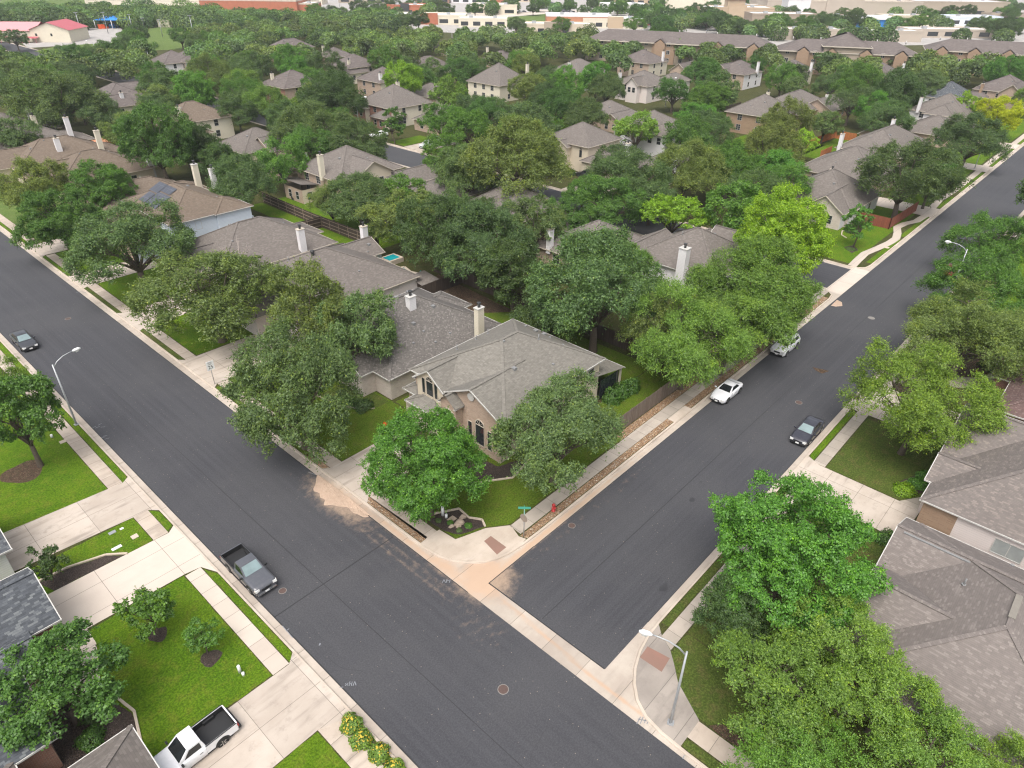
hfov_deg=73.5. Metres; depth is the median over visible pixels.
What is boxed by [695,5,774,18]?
restaurant building
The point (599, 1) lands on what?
broadleaf tree
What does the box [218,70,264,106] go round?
elm tree
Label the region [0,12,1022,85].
distant woodland
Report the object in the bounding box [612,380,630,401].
hedge shrub
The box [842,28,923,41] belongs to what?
store building
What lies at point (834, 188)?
house
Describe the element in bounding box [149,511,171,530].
verge
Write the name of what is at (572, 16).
store building
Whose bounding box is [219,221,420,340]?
house
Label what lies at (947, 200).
verge
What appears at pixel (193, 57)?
oak tree
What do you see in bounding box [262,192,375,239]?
wooden fence
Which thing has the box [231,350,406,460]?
lawn
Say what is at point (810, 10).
broadleaf tree
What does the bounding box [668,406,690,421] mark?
storm inlet
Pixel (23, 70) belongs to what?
oak tree
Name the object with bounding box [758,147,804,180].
oak tree
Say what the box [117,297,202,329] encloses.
driveway
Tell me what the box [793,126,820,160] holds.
broadleaf tree
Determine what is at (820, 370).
dirt patch
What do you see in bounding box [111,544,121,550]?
utility cover
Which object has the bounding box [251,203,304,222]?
lawn
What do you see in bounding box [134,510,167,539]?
sidewalk
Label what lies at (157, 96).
elm tree
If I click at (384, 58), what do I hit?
broadleaf tree
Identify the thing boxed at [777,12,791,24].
oak tree
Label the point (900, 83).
oak tree
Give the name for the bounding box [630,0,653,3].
store building
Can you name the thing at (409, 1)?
oak tree
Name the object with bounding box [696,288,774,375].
elm tree
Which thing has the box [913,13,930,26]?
broadleaf tree
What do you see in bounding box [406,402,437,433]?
garage door
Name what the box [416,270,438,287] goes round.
garden shed
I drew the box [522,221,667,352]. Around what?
oak tree
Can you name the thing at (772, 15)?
broadleaf tree
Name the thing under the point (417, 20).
broadleaf tree
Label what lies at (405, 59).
oak tree
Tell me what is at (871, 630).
elm tree
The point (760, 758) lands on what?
elm tree
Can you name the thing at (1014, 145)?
driveway
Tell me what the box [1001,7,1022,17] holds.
oak tree
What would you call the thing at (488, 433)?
window
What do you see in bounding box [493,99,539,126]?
oak tree
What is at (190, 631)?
young tree
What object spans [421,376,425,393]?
window
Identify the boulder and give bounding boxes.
[447,515,456,522]
[454,519,464,525]
[459,514,466,519]
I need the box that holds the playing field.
[35,26,189,53]
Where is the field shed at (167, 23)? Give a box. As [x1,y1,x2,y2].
[157,18,172,26]
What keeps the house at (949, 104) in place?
on the lawn block at (745, 95)
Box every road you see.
[467,10,590,15]
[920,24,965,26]
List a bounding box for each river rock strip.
[307,456,328,467]
[368,497,424,541]
[520,419,672,537]
[618,331,757,438]
[684,296,827,407]
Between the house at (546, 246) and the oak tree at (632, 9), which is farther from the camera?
the oak tree at (632, 9)
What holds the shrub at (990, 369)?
on the bare soil at (965, 372)
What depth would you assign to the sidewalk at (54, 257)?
105.17 m
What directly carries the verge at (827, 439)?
on the lawn block at (663, 627)
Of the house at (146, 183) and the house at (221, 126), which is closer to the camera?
the house at (146, 183)
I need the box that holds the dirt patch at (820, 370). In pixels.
[813,367,827,372]
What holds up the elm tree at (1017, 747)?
on the lawn at (860, 729)
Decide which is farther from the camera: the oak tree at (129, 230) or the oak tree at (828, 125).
the oak tree at (828, 125)
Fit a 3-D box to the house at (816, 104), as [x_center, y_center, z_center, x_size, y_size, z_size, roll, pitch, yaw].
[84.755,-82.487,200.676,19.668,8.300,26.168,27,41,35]
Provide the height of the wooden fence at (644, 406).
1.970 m
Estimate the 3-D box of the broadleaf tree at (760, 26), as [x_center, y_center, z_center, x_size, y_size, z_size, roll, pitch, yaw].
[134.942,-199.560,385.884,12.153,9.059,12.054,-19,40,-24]
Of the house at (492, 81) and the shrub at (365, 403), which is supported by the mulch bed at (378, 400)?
the shrub at (365, 403)
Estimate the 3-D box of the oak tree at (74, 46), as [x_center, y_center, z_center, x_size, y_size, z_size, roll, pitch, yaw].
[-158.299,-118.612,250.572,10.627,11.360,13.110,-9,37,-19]
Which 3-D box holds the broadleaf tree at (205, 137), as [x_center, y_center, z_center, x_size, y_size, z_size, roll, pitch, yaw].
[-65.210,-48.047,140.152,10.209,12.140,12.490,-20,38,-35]
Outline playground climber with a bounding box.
[97,24,107,28]
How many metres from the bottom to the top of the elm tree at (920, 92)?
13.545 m
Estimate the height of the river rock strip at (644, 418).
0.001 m
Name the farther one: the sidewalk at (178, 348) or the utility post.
the sidewalk at (178, 348)
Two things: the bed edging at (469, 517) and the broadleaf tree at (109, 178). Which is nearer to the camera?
the bed edging at (469, 517)
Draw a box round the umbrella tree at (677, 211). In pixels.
[639,191,714,232]
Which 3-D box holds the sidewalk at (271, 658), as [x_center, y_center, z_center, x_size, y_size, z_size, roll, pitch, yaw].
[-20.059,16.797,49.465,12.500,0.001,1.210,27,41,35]
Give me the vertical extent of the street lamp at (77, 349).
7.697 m
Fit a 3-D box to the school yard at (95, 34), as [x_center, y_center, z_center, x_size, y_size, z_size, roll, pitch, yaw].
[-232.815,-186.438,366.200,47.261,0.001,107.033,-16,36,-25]
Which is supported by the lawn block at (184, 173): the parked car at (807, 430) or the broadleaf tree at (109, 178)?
the broadleaf tree at (109, 178)
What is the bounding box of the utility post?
[236,665,241,673]
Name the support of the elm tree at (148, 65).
on the lawn block at (184, 173)
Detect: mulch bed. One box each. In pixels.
[40,555,123,590]
[47,698,136,767]
[148,626,166,641]
[200,650,222,666]
[322,385,388,407]
[429,510,483,533]
[450,457,525,479]
[900,475,923,492]
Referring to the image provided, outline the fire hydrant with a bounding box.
[551,503,555,511]
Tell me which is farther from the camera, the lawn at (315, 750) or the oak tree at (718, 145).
the oak tree at (718, 145)
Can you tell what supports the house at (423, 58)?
on the lawn block at (745, 95)
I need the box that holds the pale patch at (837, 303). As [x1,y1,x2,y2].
[831,300,841,306]
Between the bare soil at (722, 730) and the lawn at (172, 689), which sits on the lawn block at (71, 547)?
the lawn at (172, 689)
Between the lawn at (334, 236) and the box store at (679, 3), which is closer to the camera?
the lawn at (334, 236)
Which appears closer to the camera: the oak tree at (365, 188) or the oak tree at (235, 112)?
the oak tree at (365, 188)
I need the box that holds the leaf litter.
[0,460,41,482]
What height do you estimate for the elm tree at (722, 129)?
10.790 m
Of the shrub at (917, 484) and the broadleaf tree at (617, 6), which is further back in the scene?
the broadleaf tree at (617, 6)
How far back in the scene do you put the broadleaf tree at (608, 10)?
476.81 m
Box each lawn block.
[0,51,830,560]
[0,342,391,767]
[11,23,1023,266]
[636,215,1023,767]
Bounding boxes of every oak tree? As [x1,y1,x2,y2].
[0,57,34,75]
[0,65,114,130]
[0,68,14,96]
[0,115,44,148]
[0,153,70,212]
[2,64,53,92]
[16,80,47,91]
[20,60,59,77]
[45,59,75,72]
[50,43,76,54]
[54,70,93,94]
[57,195,196,288]
[59,41,91,58]
[59,83,98,124]
[62,92,122,131]
[64,63,101,84]
[79,43,104,56]
[95,38,125,50]
[95,109,145,144]
[111,33,135,50]
[120,236,306,349]
[127,36,157,54]
[133,66,184,92]
[134,83,181,106]
[134,125,151,151]
[166,27,189,48]
[183,32,207,47]
[185,55,223,76]
[190,55,219,64]
[196,140,237,175]
[200,30,224,39]
[204,151,279,203]
[213,95,257,132]
[215,314,365,471]
[218,87,252,108]
[229,55,260,78]
[241,84,287,128]
[251,132,312,191]
[260,255,358,353]
[262,97,302,130]
[266,97,356,142]
[269,43,309,72]
[269,96,301,120]
[278,54,309,72]
[291,123,335,156]
[293,66,325,76]
[294,54,319,69]
[295,68,368,115]
[298,81,323,92]
[312,286,405,374]
[319,169,395,224]
[323,4,336,10]
[325,115,388,159]
[329,69,353,84]
[337,6,349,12]
[352,186,434,250]
[366,0,385,9]
[369,53,395,68]
[380,5,394,10]
[383,0,402,5]
[388,189,505,277]
[391,55,416,66]
[405,0,420,2]
[408,66,438,86]
[416,101,461,145]
[420,132,466,166]
[425,187,470,219]
[429,141,502,194]
[431,0,443,6]
[431,197,539,282]
[436,2,455,11]
[439,56,479,84]
[439,106,489,142]
[452,54,486,77]
[455,113,574,200]
[456,92,485,109]
[465,95,506,136]
[469,195,497,246]
[471,236,550,310]
[483,362,627,495]
[488,95,512,125]
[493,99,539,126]
[498,191,568,258]
[503,123,551,175]
[505,50,534,73]
[507,283,590,338]
[511,52,540,74]
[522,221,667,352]
[529,0,549,7]
[530,70,559,103]
[539,79,579,121]
[542,193,595,229]
[560,175,605,206]
[561,95,611,126]
[574,172,647,229]
[583,147,674,214]
[584,70,626,100]
[589,141,640,175]
[623,16,646,29]
[627,3,645,13]
[631,176,677,225]
[645,135,733,198]
[649,20,680,31]
[650,75,690,112]
[652,2,664,14]
[660,111,715,152]
[672,102,719,123]
[677,5,696,13]
[680,55,724,86]
[690,571,773,658]
[691,107,723,133]
[695,9,715,29]
[697,135,765,200]
[703,0,721,4]
[710,141,737,155]
[717,20,744,34]
[733,18,755,34]
[737,120,807,165]
[743,53,767,76]
[752,17,773,36]
[754,94,817,142]
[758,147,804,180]
[763,59,803,95]
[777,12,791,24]
[781,74,808,93]
[786,14,815,26]
[805,10,835,25]
[809,71,842,94]
[811,109,845,142]
[829,60,886,96]
[837,61,874,81]
[850,90,889,118]
[850,133,976,217]
[856,95,917,131]
[863,63,928,106]
[898,17,914,25]
[910,246,1023,336]
[914,67,950,95]
[921,8,938,20]
[931,109,1013,166]
[935,207,1023,275]
[992,7,1009,11]
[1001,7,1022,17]
[1009,87,1023,106]
[1010,20,1023,35]
[1013,2,1023,10]
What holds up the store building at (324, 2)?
on the lawn block at (745, 95)
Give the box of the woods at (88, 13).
[0,0,223,30]
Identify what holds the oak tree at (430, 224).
on the lawn block at (184, 173)
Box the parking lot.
[321,0,1023,44]
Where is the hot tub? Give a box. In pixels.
[382,253,403,263]
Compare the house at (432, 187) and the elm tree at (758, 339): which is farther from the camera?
the house at (432, 187)
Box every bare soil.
[436,274,513,312]
[709,723,777,767]
[895,335,996,410]
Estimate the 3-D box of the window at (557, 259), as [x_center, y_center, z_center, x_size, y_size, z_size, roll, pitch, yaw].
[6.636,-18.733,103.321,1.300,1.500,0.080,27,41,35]
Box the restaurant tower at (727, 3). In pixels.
[724,0,745,6]
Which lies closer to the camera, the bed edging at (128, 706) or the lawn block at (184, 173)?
the bed edging at (128, 706)
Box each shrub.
[72,723,105,752]
[73,698,105,726]
[341,397,356,405]
[351,396,374,414]
[464,522,472,528]
[602,386,621,405]
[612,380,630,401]
[622,376,640,394]
[846,247,855,250]
[874,527,892,545]
[892,480,917,498]
[907,476,928,491]
[915,469,927,478]
[975,357,998,373]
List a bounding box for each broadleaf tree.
[0,29,29,50]
[0,369,66,467]
[0,616,132,757]
[5,187,105,255]
[60,158,138,207]
[110,99,198,178]
[115,28,144,39]
[123,23,149,38]
[145,82,178,95]
[169,69,216,105]
[174,120,221,172]
[233,50,264,66]
[241,50,274,75]
[300,69,337,89]
[304,3,320,11]
[348,0,367,10]
[356,402,493,526]
[367,43,401,67]
[377,170,427,205]
[381,59,423,92]
[396,11,415,25]
[406,9,429,27]
[421,56,446,80]
[427,72,468,105]
[465,3,483,15]
[484,0,500,13]
[507,16,526,32]
[507,71,546,104]
[523,104,561,132]
[526,3,540,15]
[539,113,564,130]
[549,63,584,99]
[552,16,571,30]
[563,0,577,11]
[576,5,591,12]
[579,60,610,99]
[586,0,598,6]
[597,3,611,13]
[598,0,614,3]
[608,0,627,15]
[611,109,660,147]
[634,9,651,17]
[642,11,660,28]
[651,14,674,27]
[659,4,676,14]
[687,80,732,110]
[691,2,702,10]
[698,4,712,11]
[701,68,741,111]
[702,176,780,231]
[707,11,733,27]
[708,468,897,643]
[732,179,837,277]
[744,21,763,33]
[764,13,786,21]
[780,62,809,82]
[782,5,800,11]
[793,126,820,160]
[802,8,817,13]
[835,7,851,13]
[842,10,867,25]
[900,146,966,197]
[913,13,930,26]
[921,161,959,208]
[939,5,960,13]
[954,90,981,111]
[960,4,977,14]
[964,16,988,27]
[975,95,1023,132]
[981,54,1023,80]
[985,18,1010,39]
[998,16,1017,24]
[1013,178,1023,204]
[1016,17,1023,26]
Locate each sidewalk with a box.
[0,214,33,240]
[0,350,121,488]
[46,253,78,274]
[87,284,129,312]
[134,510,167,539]
[144,326,194,359]
[186,567,288,674]
[217,379,340,467]
[318,720,383,767]
[370,494,435,538]
[510,288,827,533]
[662,487,793,649]
[688,722,755,767]
[815,411,867,466]
[848,134,1023,266]
[883,235,1019,387]
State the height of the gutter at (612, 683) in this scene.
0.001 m
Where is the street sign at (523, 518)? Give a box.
[518,506,530,536]
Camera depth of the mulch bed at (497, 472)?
63.67 m
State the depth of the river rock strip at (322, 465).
64.02 m
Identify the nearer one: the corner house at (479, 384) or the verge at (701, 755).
the verge at (701, 755)
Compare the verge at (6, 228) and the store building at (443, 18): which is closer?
the verge at (6, 228)
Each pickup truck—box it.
[153,705,241,767]
[220,543,276,596]
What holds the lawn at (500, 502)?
on the lawn block at (184, 173)
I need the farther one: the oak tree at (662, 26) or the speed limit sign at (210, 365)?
the oak tree at (662, 26)
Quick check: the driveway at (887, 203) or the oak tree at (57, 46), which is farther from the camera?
the oak tree at (57, 46)
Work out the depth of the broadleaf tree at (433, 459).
53.75 m
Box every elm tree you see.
[0,354,35,404]
[10,81,51,117]
[133,91,176,114]
[134,60,172,82]
[184,52,236,95]
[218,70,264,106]
[223,67,263,89]
[231,64,263,81]
[304,180,349,220]
[310,47,346,70]
[323,105,348,128]
[496,113,539,134]
[527,76,571,112]
[536,64,557,77]
[614,241,661,286]
[614,292,707,371]
[626,276,757,390]
[682,230,815,352]
[690,244,824,346]
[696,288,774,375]
[697,111,734,144]
[702,115,735,129]
[706,621,867,760]
[718,692,872,767]
[724,166,793,221]
[760,162,816,200]
[783,580,899,712]
[804,636,950,764]
[824,84,874,125]
[836,334,1016,456]
[860,699,993,767]
[891,71,928,118]
[899,273,1023,384]
[954,725,1023,767]
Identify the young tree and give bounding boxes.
[25,544,70,581]
[111,585,175,643]
[181,616,225,653]
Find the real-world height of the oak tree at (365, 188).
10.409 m
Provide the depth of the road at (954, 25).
467.12 m
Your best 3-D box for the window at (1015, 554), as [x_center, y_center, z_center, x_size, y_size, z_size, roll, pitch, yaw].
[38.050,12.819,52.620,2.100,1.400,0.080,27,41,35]
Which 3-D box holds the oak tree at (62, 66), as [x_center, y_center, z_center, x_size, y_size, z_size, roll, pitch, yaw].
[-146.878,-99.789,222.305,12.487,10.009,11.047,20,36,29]
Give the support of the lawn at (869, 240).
on the lawn block at (745, 95)
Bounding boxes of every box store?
[659,0,724,8]
[750,0,923,14]
[914,0,1010,14]
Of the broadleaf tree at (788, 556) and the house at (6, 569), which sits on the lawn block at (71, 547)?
the house at (6, 569)
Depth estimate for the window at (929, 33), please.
398.23 m
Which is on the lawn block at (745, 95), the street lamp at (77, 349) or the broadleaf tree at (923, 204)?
the broadleaf tree at (923, 204)
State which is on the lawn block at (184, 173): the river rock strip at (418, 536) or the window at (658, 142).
the river rock strip at (418, 536)
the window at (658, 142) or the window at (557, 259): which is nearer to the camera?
the window at (557, 259)
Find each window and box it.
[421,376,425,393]
[425,376,433,397]
[433,383,437,399]
[439,19,447,22]
[468,420,472,439]
[475,419,484,447]
[487,431,491,450]
[552,254,559,263]
[656,138,660,144]
[826,215,832,223]
[927,32,938,35]
[944,32,953,35]
[979,32,989,36]
[989,538,1023,564]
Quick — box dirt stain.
[313,474,370,516]
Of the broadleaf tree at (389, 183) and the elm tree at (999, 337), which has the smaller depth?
the elm tree at (999, 337)
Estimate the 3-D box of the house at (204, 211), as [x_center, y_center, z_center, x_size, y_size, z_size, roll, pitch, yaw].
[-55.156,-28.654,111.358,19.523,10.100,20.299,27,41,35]
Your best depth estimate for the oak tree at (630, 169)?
119.23 m
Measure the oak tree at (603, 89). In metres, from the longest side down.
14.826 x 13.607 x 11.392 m
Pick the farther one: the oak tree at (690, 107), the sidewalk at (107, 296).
the oak tree at (690, 107)
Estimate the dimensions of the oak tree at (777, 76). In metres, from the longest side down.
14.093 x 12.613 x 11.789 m
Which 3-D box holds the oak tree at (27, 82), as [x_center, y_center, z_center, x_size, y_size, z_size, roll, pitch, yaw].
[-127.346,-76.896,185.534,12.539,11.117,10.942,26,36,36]
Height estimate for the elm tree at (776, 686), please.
6.857 m
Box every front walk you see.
[46,629,99,712]
[901,373,993,388]
[901,497,920,508]
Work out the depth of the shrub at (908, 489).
61.27 m
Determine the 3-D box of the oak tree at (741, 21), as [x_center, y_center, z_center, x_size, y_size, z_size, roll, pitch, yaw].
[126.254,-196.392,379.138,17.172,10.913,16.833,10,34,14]
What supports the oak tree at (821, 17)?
on the lawn block at (745, 95)
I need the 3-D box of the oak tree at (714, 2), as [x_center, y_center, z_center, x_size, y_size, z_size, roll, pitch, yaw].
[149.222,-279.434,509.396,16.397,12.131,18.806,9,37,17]
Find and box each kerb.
[0,50,831,563]
[0,339,395,757]
[13,43,1023,268]
[632,214,1023,767]
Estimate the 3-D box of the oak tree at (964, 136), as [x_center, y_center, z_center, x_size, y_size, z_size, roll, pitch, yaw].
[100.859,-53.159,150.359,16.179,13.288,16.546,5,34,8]
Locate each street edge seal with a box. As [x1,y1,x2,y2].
[0,332,419,767]
[18,245,467,592]
[489,546,533,582]
[489,583,604,668]
[534,162,1003,546]
[648,213,1020,621]
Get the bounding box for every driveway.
[3,477,158,570]
[31,236,72,256]
[48,525,216,630]
[69,262,160,287]
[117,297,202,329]
[179,334,290,386]
[192,652,347,767]
[322,437,412,501]
[405,140,457,151]
[792,456,918,532]
[854,388,959,440]
[876,197,938,216]
[963,163,991,171]
[980,143,1018,148]
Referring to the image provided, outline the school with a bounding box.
[0,19,89,42]
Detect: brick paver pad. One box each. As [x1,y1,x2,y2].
[484,536,505,553]
[640,646,669,671]
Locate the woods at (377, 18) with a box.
[184,6,401,36]
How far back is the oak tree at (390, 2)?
500.29 m
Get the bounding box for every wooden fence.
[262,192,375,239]
[301,216,321,227]
[421,271,462,293]
[434,263,694,368]
[614,334,734,432]
[715,102,740,114]
[794,132,856,150]
[820,146,832,155]
[858,201,918,228]
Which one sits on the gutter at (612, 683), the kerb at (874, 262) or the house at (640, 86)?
the kerb at (874, 262)
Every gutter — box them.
[0,43,1023,767]
[826,268,869,294]
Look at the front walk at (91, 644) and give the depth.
47.11 m
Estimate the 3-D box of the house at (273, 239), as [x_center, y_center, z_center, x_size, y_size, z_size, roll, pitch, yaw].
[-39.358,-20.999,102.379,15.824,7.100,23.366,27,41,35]
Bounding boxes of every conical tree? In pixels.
[381,106,406,143]
[841,202,875,246]
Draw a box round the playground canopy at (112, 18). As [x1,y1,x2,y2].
[93,16,138,28]
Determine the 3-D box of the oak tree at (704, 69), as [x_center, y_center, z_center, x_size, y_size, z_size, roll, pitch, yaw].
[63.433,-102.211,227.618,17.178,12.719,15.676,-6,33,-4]
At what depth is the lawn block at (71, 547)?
52.04 m
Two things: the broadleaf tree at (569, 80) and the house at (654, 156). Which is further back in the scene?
the broadleaf tree at (569, 80)
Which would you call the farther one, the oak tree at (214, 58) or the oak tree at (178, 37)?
the oak tree at (178, 37)
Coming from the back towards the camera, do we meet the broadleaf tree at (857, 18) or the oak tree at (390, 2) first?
the oak tree at (390, 2)
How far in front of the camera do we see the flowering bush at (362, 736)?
41.39 m
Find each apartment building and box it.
[585,27,775,69]
[777,32,917,74]
[923,36,1023,74]
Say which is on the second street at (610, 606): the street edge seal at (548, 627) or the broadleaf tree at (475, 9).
the street edge seal at (548, 627)
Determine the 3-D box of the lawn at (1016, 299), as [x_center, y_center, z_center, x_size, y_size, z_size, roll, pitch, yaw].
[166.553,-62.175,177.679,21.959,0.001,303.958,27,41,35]
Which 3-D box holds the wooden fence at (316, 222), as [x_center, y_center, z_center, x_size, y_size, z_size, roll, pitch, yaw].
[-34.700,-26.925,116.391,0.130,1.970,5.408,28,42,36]
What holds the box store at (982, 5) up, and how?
on the lawn block at (745, 95)
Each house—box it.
[0,106,61,129]
[0,113,94,149]
[0,127,123,183]
[0,529,14,579]
[0,567,62,767]
[4,724,159,767]
[18,141,164,197]
[60,176,208,210]
[87,81,142,117]
[97,160,253,262]
[149,50,193,75]
[155,100,234,139]
[160,216,337,291]
[218,127,313,162]
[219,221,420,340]
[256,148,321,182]
[262,69,312,102]
[269,38,314,60]
[281,145,439,203]
[319,44,349,67]
[323,54,378,83]
[323,287,501,399]
[351,79,433,128]
[355,66,409,96]
[402,319,624,463]
[409,175,496,200]
[411,82,455,104]
[412,105,465,135]
[416,55,450,72]
[466,62,528,101]
[467,182,561,230]
[483,46,509,66]
[535,213,672,284]
[547,58,605,89]
[551,122,647,179]
[589,100,637,132]
[612,110,687,155]
[614,70,691,103]
[617,49,668,75]
[634,225,767,289]
[638,153,692,184]
[668,61,694,79]
[716,60,762,89]
[724,94,797,134]
[766,89,846,123]
[768,59,814,85]
[778,168,882,229]
[800,145,901,191]
[834,116,931,166]
[838,517,1023,767]
[866,61,905,88]
[904,115,972,147]
[909,93,974,126]
[916,403,1023,568]
[923,81,970,101]
[970,74,1023,109]
[991,351,1023,421]
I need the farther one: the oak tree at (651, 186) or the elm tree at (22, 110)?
the elm tree at (22, 110)
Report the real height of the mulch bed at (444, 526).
0.001 m
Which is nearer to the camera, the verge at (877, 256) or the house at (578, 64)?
the verge at (877, 256)
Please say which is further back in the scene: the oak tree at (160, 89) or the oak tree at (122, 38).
the oak tree at (122, 38)
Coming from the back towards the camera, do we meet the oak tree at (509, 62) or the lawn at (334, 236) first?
the oak tree at (509, 62)
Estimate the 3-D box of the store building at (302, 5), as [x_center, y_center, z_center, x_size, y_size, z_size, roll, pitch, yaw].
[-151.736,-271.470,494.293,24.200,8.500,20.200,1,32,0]
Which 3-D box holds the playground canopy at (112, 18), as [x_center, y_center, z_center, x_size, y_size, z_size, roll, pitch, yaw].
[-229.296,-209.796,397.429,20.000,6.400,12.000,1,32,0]
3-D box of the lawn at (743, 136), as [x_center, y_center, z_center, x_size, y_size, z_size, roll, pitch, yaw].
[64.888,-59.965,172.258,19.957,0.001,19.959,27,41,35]
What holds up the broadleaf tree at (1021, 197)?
on the lawn at (1016, 299)
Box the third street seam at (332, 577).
[275,537,392,616]
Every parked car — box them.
[9,329,37,351]
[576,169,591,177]
[710,378,742,404]
[770,333,800,356]
[790,415,824,446]
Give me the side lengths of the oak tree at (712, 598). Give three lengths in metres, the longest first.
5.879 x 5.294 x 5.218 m
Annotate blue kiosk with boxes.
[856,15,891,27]
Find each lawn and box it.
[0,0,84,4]
[0,182,79,241]
[0,370,106,532]
[31,518,151,594]
[43,576,270,756]
[56,244,122,271]
[98,266,182,307]
[154,310,252,354]
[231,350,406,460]
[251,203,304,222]
[274,732,349,767]
[278,197,403,247]
[320,228,353,244]
[391,135,426,145]
[394,418,618,538]
[396,395,408,407]
[484,299,648,383]
[507,14,544,23]
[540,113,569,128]
[598,371,668,430]
[671,634,888,767]
[688,502,887,701]
[731,134,824,156]
[802,138,848,158]
[805,224,892,262]
[805,688,952,767]
[826,419,941,499]
[870,114,1023,229]
[948,237,1023,350]
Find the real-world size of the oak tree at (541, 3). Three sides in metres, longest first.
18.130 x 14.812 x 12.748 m
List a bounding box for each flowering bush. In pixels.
[339,711,363,737]
[348,725,374,752]
[367,741,391,766]
[383,757,405,767]
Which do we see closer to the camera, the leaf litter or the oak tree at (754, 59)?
the leaf litter
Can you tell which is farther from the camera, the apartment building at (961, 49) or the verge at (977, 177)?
the apartment building at (961, 49)
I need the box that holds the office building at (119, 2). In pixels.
[84,0,198,8]
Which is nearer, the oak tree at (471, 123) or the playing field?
the oak tree at (471, 123)
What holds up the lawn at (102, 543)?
on the lawn block at (71, 547)
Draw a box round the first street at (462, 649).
[0,231,694,767]
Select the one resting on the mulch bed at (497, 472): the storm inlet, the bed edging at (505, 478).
the bed edging at (505, 478)
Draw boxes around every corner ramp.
[421,525,525,560]
[636,624,698,745]
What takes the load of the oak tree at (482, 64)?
on the lawn block at (745, 95)
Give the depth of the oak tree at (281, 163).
129.73 m
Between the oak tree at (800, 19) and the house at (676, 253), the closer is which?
the house at (676, 253)
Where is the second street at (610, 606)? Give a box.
[490,146,1023,668]
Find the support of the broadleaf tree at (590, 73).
on the lawn block at (745, 95)
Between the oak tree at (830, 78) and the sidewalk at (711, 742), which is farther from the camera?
the oak tree at (830, 78)
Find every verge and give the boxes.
[0,222,24,241]
[0,343,125,481]
[43,256,70,275]
[84,287,120,312]
[140,329,182,359]
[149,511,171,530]
[204,569,291,661]
[216,386,308,454]
[662,492,784,625]
[683,740,723,767]
[810,411,853,459]
[867,239,900,262]
[879,216,1023,380]
[901,217,928,236]
[937,197,953,207]
[961,172,983,190]
[990,149,1013,165]
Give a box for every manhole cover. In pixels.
[278,588,286,593]
[497,684,508,694]
[568,523,575,527]
[659,584,667,591]
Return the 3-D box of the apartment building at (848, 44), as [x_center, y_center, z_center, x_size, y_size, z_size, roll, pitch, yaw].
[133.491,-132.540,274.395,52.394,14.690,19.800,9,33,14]
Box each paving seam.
[6,292,523,767]
[542,171,1023,618]
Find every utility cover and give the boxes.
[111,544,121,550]
[130,533,138,539]
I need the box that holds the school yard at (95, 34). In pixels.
[22,26,121,47]
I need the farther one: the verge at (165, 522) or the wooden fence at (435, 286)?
the wooden fence at (435, 286)
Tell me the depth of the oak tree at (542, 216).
103.27 m
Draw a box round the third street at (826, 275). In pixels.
[0,42,850,287]
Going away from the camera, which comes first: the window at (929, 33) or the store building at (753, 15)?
the window at (929, 33)
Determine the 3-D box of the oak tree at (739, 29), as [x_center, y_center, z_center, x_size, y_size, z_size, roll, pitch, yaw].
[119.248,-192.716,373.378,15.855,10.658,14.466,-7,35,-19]
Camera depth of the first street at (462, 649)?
52.77 m
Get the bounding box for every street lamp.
[52,347,80,425]
[639,629,687,725]
[945,240,967,291]
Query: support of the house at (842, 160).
on the lawn block at (745, 95)
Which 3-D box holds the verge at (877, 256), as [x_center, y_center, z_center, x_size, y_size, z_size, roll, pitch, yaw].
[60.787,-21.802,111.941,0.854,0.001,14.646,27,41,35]
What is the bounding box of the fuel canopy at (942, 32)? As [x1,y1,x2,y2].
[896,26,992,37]
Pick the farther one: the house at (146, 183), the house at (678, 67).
the house at (678, 67)
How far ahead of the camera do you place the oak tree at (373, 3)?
491.55 m
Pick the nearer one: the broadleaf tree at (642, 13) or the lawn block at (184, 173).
the lawn block at (184, 173)
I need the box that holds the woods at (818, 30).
[392,0,1017,41]
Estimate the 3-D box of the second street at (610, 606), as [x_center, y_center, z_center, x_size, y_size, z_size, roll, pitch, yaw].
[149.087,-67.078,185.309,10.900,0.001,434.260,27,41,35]
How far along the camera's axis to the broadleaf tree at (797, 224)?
91.27 m
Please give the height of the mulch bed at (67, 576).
0.001 m
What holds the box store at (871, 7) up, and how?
on the lawn block at (745, 95)
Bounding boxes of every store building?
[199,0,310,11]
[298,1,320,11]
[311,0,327,4]
[338,0,389,2]
[386,2,425,11]
[397,12,466,24]
[417,0,450,2]
[451,0,488,2]
[458,15,507,27]
[471,2,516,14]
[515,21,590,33]
[545,12,610,21]
[583,16,646,28]
[600,2,644,12]
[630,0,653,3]
[744,11,816,24]
[772,26,843,39]
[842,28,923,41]
[875,13,927,20]
[940,14,1003,25]
[981,11,1023,21]
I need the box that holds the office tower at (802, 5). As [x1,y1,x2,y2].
[780,0,810,11]
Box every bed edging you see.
[39,552,127,581]
[118,697,141,738]
[434,507,485,526]
[476,457,530,482]
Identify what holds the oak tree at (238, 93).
on the lawn block at (184, 173)
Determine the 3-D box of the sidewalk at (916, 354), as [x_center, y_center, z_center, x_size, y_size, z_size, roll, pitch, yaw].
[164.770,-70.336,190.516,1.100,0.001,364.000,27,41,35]
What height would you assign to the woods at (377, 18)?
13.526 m
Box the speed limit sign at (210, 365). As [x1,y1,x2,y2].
[206,360,214,383]
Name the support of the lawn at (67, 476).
on the lawn block at (71, 547)
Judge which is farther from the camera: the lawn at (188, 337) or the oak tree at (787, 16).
the oak tree at (787, 16)
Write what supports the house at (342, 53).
on the lawn block at (745, 95)

